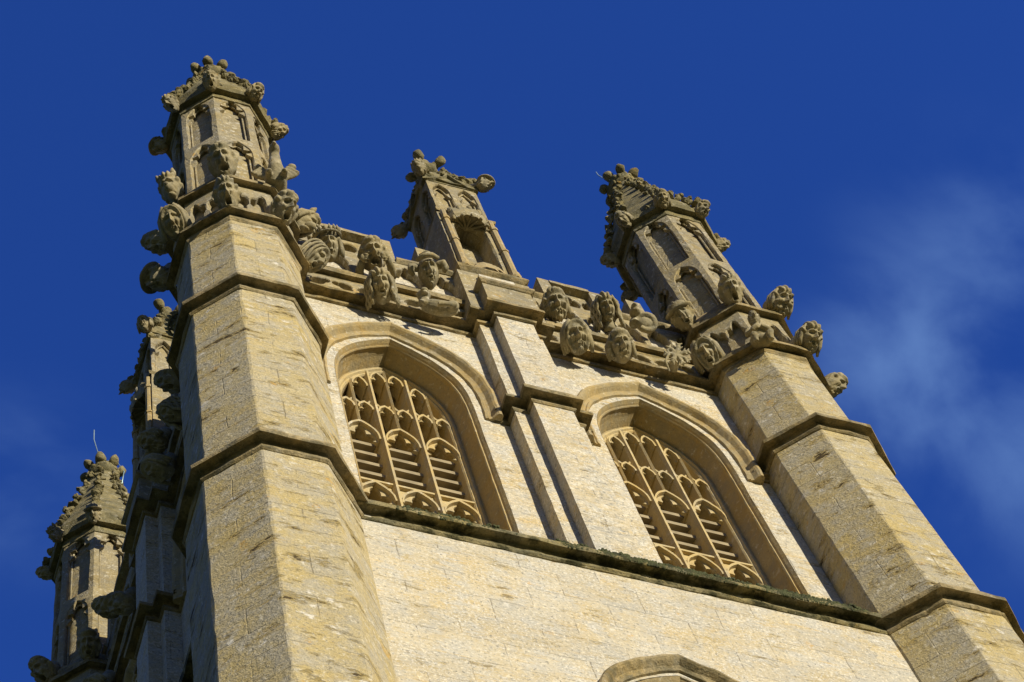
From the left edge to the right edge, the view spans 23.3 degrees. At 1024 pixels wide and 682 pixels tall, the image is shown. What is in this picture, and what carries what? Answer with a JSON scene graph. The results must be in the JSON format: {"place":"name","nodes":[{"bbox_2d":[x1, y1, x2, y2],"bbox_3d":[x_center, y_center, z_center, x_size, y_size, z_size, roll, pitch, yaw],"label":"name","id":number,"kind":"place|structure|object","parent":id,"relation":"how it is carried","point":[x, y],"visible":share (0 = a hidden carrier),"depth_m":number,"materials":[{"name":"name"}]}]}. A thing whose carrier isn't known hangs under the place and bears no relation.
{"place":"outdoors","nodes":[
{"label":"outdoors","id":0,"kind":"place"},
{"bbox_2d":[0,0,1023,681],"label":"sky","id":1,"kind":"structure","parent":0,"point":[864,159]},
{"label":"ground","id":2,"kind":"structure","parent":0,"visible":0},
{"bbox_2d":[28,55,1023,681],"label":"church tower","id":3,"kind":"structure","parent":2,"relation":"on","point":[314,399],"depth_m":32.08,"materials":[{"name":"stone"}]},
{"bbox_2d":[93,430,124,482],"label":"lightning conductor","id":4,"kind":"object","parent":3,"relation":"on","point":[106,460],"visible":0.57,"depth_m":49.20,"materials":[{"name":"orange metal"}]},
{"bbox_2d":[124,659,136,681],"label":"belfry window","id":5,"kind":"structure","parent":3,"relation":"in","point":[129,676],"depth_m":35.91,"materials":[{"name":"stone"}]},
{"bbox_2d":[171,470,186,604],"bbox_3d":[-4.234,1.850,33.735,0.179,2.797,2.556,14,-73,-13],"label":"belfry window","id":6,"kind":"structure","parent":3,"relation":"in","point":[178,568],"depth_m":33.41,"materials":[{"name":"stone"}]},
{"bbox_2d":[323,321,519,532],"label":"belfry window","id":7,"kind":"structure","parent":3,"relation":"in","point":[430,404],"depth_m":32.81,"materials":[{"name":"stone"}]},
{"bbox_2d":[394,504,881,614],"bbox_3d":[1.243,2.535,28.163,6.286,0.504,0.359,14,-73,-13],"label":"moss","id":8,"kind":"object","parent":3,"relation":"on","point":[783,592],"visible":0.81,"depth_m":28.14,"materials":[{"name":"green plant"}]},
{"bbox_2d":[599,654,739,681],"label":"ringing chamber window","id":9,"kind":"structure","parent":3,"relation":"in","point":[634,668],"depth_m":25.59,"materials":[{"name":"stone"}]},
{"bbox_2d":[577,381,807,594],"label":"belfry window","id":10,"kind":"structure","parent":3,"relation":"in","point":[663,461],"depth_m":33.64,"materials":[{"name":"stone"}]}
]}

